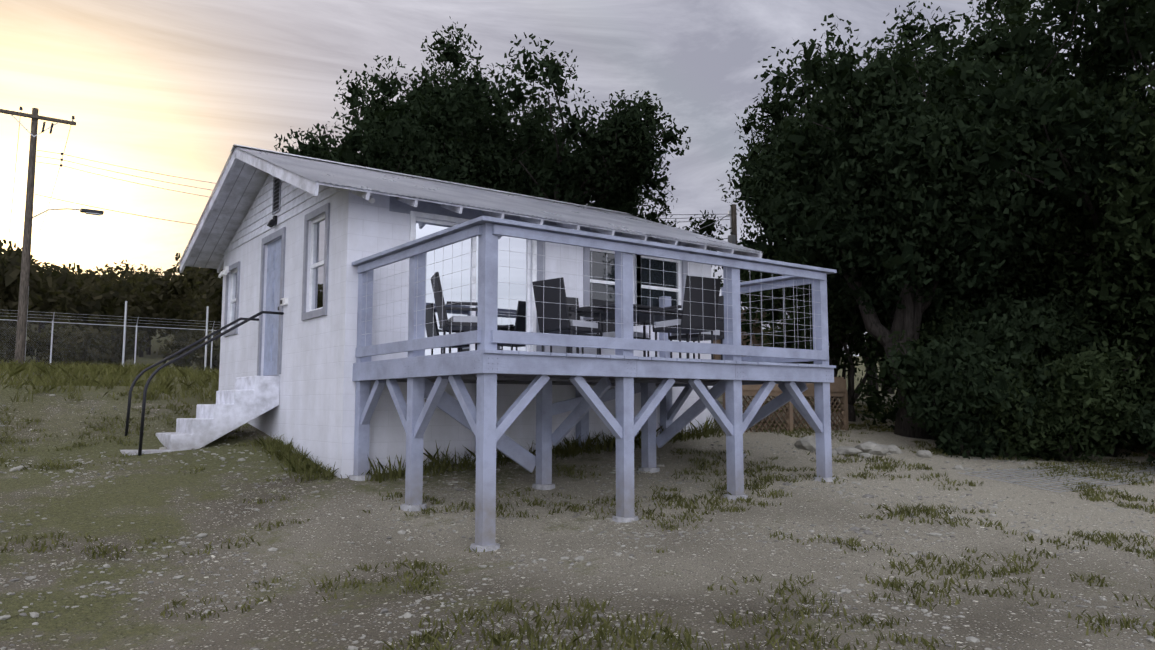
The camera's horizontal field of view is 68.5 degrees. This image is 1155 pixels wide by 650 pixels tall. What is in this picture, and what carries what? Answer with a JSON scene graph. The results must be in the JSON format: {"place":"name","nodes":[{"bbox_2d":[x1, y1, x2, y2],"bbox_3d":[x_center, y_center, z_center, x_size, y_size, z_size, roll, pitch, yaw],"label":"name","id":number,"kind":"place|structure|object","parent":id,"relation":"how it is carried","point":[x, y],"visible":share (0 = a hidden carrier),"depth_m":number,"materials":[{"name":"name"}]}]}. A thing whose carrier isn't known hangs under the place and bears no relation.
{"place":"outdoors","nodes":[
{"label":"outdoors","id":0,"kind":"place"},
{"bbox_2d":[0,320,1154,649],"bbox_3d":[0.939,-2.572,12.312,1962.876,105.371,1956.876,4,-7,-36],"label":"ground","id":1,"kind":"structure","parent":0,"point":[148,498],"depth_m":7.70,"materials":[{"name":"brown soil"}]},
{"bbox_2d":[0,106,103,364],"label":"utility pole","id":2,"kind":"object","parent":1,"relation":"on","point":[20,345],"visible":0.88,"depth_m":30.87,"materials":[{"name":"brown wood"}]},
{"bbox_2d":[7,116,729,246],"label":"power lines","id":3,"kind":"object","parent":2,"relation":"hanging from","point":[215,183],"visible":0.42,"depth_m":30.48,"materials":[{"name":"grey"}]},
{"bbox_2d":[0,311,219,369],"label":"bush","id":4,"kind":"object","parent":1,"relation":"on","point":[44,344],"depth_m":39.77,"materials":[{"name":"green plant"}]},
{"bbox_2d":[0,301,220,371],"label":"chain link fence posts","id":5,"kind":"object","parent":1,"relation":"on","point":[136,340],"visible":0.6,"depth_m":35.76,"materials":[{"name":"grey metal"}]},
{"bbox_2d":[120,376,279,455],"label":"concrete steps","id":6,"kind":"structure","parent":1,"relation":"on","point":[248,399],"depth_m":12.04,"materials":[{"name":"paint"}]},
{"bbox_2d":[125,311,283,455],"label":"step hand rails","id":7,"kind":"object","parent":1,"relation":"on","point":[251,318],"visible":0.94,"depth_m":12.13,"materials":[{"name":"grey metal"}]},
{"bbox_2d":[274,55,523,192],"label":"tree limbs","id":8,"kind":"object","parent":1,"relation":"on","point":[381,134],"visible":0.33,"depth_m":19.96,"materials":[{"name":"green plant"}]},
{"bbox_2d":[0,239,809,363],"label":"trees","id":9,"kind":"object","parent":1,"relation":"on","point":[192,293],"visible":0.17,"depth_m":57.59,"materials":[{"name":"green plant"}]},
{"bbox_2d":[218,174,713,477],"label":"house","id":10,"kind":"structure","parent":1,"relation":"on","point":[313,412],"depth_m":11.42,"materials":[{"name":"paint"}]},
{"bbox_2d":[218,176,707,375],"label":"windows and doors","id":11,"kind":"structure","parent":10,"relation":"attached to","point":[422,226],"depth_m":12.15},
{"bbox_2d":[178,144,762,272],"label":"roof","id":12,"kind":"structure","parent":10,"relation":"on","point":[244,174],"depth_m":13.35,"materials":[{"name":"metal"}]},
{"bbox_2d":[390,17,731,272],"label":"tree limbs","id":13,"kind":"object","parent":1,"relation":"on","point":[613,163],"visible":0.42,"depth_m":20.57,"materials":[{"name":"green plant"}]},
{"bbox_2d":[0,358,1154,649],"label":"grass tufts","id":14,"kind":"object","parent":1,"relation":"on","point":[30,370],"visible":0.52,"depth_m":9.21,"materials":[{"name":"green plant"}]},
{"bbox_2d":[0,394,1154,649],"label":"loose stones","id":15,"kind":"object","parent":1,"relation":"on","point":[578,558],"visible":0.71,"depth_m":7.70,"materials":[{"name":"stone"}]},
{"bbox_2d":[349,216,836,551],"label":"deck on posts","id":16,"kind":"structure","parent":1,"relation":"on","point":[486,366],"depth_m":9.41,"materials":[{"name":"paint"}]},
{"bbox_2d":[431,272,723,359],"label":"patio chairs","id":17,"kind":"object","parent":16,"relation":"on","point":[666,319],"visible":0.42,"depth_m":10.42,"materials":[{"name":"black metal"}]},
{"bbox_2d":[728,204,736,243],"bbox_3d":[4.590,-0.581,24.819,0.305,6.000,0.240,4,-7,-36],"label":"service pole","id":18,"kind":"object","parent":1,"relation":"on","point":[732,237],"visible":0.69,"depth_m":25.00,"materials":[{"name":"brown wood"}]},
{"bbox_2d":[713,95,842,407],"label":"tree limbs","id":19,"kind":"object","parent":1,"relation":"on","point":[756,199],"visible":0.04,"depth_m":20.71,"materials":[{"name":"green plant"}]},
{"bbox_2d":[713,310,848,432],"bbox_3d":[3.281,1.030,16.306,4.095,3.072,2.780,4,-7,-36],"label":"lattice fence","id":20,"kind":"object","parent":1,"relation":"on","point":[838,387],"visible":0.25,"depth_m":15.27,"materials":[{"name":"brown wood"}]},
{"bbox_2d":[748,102,878,395],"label":"tree limbs","id":21,"kind":"object","parent":1,"relation":"on","point":[866,348],"depth_m":28.35,"materials":[{"name":"green plant"}]},
{"bbox_2d":[718,245,938,421],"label":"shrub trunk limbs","id":22,"kind":"object","parent":1,"relation":"on","point":[847,326],"visible":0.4,"depth_m":17.47,"materials":[{"name":"green plant"}]},
{"bbox_2d":[794,436,931,458],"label":"limestone rocks","id":23,"kind":"object","parent":1,"relation":"on","point":[864,449],"visible":0.73,"depth_m":12.88,"materials":[{"name":"grey stone"}]},
{"bbox_2d":[881,357,894,393],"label":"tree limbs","id":24,"kind":"object","parent":1,"relation":"on","point":[889,390],"depth_m":32.23,"materials":[{"name":"green plant"}]},
{"bbox_2d":[869,293,960,414],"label":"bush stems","id":25,"kind":"object","parent":1,"relation":"on","point":[886,377],"depth_m":16.97,"materials":[{"name":"green plant"}]},
{"bbox_2d":[736,29,1115,438],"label":"tree limbs","id":26,"kind":"object","parent":1,"relation":"on","point":[845,221],"visible":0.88,"depth_m":14.40,"materials":[{"name":"green plant"}]},
{"bbox_2d":[853,307,1003,431],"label":"shrub trunk limbs","id":27,"kind":"object","parent":1,"relation":"on","point":[873,400],"visible":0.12,"depth_m":15.59,"materials":[{"name":"green plant"}]},
{"bbox_2d":[735,0,1152,148],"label":"tree limbs","id":28,"kind":"object","parent":1,"relation":"on","point":[751,119],"visible":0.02,"depth_m":20.90,"materials":[{"name":"green plant"}]},
{"bbox_2d":[739,0,1154,321],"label":"tree limbs","id":29,"kind":"object","parent":1,"relation":"on","point":[1122,35],"visible":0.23,"depth_m":14.69,"materials":[{"name":"green plant"}]},
{"bbox_2d":[924,373,1020,457],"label":"bush stems","id":30,"kind":"object","parent":1,"relation":"on","point":[980,449],"visible":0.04,"depth_m":13.85,"materials":[{"name":"green plant"}]},
{"bbox_2d":[881,299,1070,458],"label":"bush stems","id":31,"kind":"object","parent":1,"relation":"on","point":[960,371],"visible":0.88,"depth_m":13.39,"materials":[{"name":"green plant"}]},
{"bbox_2d":[872,263,1128,374],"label":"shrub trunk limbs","id":32,"kind":"object","parent":1,"relation":"on","point":[940,305],"visible":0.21,"depth_m":15.51,"materials":[{"name":"green plant"}]},
{"bbox_2d":[882,263,1154,428],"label":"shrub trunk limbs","id":33,"kind":"object","parent":1,"relation":"on","point":[1133,346],"visible":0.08,"depth_m":14.82,"materials":[{"name":"green plant"}]},
{"bbox_2d":[963,285,1119,366],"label":"bush stems","id":34,"kind":"object","parent":1,"relation":"on","point":[1064,309],"visible":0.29,"depth_m":14.54,"materials":[{"name":"green plant"}]},
{"bbox_2d":[968,339,1144,463],"bbox_3d":[7.240,1.350,13.686,2.783,2.184,2.812,4,-7,-36],"label":"foliage","id":35,"kind":"object","parent":1,"relation":"on","point":[1068,425],"visible":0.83,"depth_m":13.26,"materials":[{"name":"green plant"}]},
{"bbox_2d":[961,460,1154,492],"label":"wire mesh panel","id":36,"kind":"object","parent":1,"relation":"on","point":[1020,474],"visible":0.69,"depth_m":11.60,"materials":[{"name":"grey metal"}]},
{"bbox_2d":[985,51,1154,343],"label":"tree limbs","id":37,"kind":"object","parent":1,"relation":"on","point":[1120,258],"visible":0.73,"depth_m":13.64,"materials":[{"name":"green plant"}]},
{"bbox_2d":[1083,325,1154,457],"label":"bush stems","id":38,"kind":"object","parent":1,"relation":"on","point":[1145,393],"visible":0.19,"depth_m":14.87,"materials":[{"name":"green plant"}]},
{"bbox_2d":[1089,287,1154,445],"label":"bush stems","id":39,"kind":"object","parent":1,"relation":"on","point":[1127,370],"visible":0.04,"depth_m":15.25,"materials":[{"name":"green plant"}]},
{"bbox_2d":[1127,403,1154,464],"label":"bush stems","id":40,"kind":"object","parent":1,"relation":"on","point":[1149,429],"visible":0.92,"depth_m":12.81,"materials":[{"name":"green plant"}]},
{"bbox_2d":[0,0,1154,355],"label":"sky","id":41,"kind":"structure","parent":0,"point":[166,87],"materials":[{"name":"grey"}]}
]}

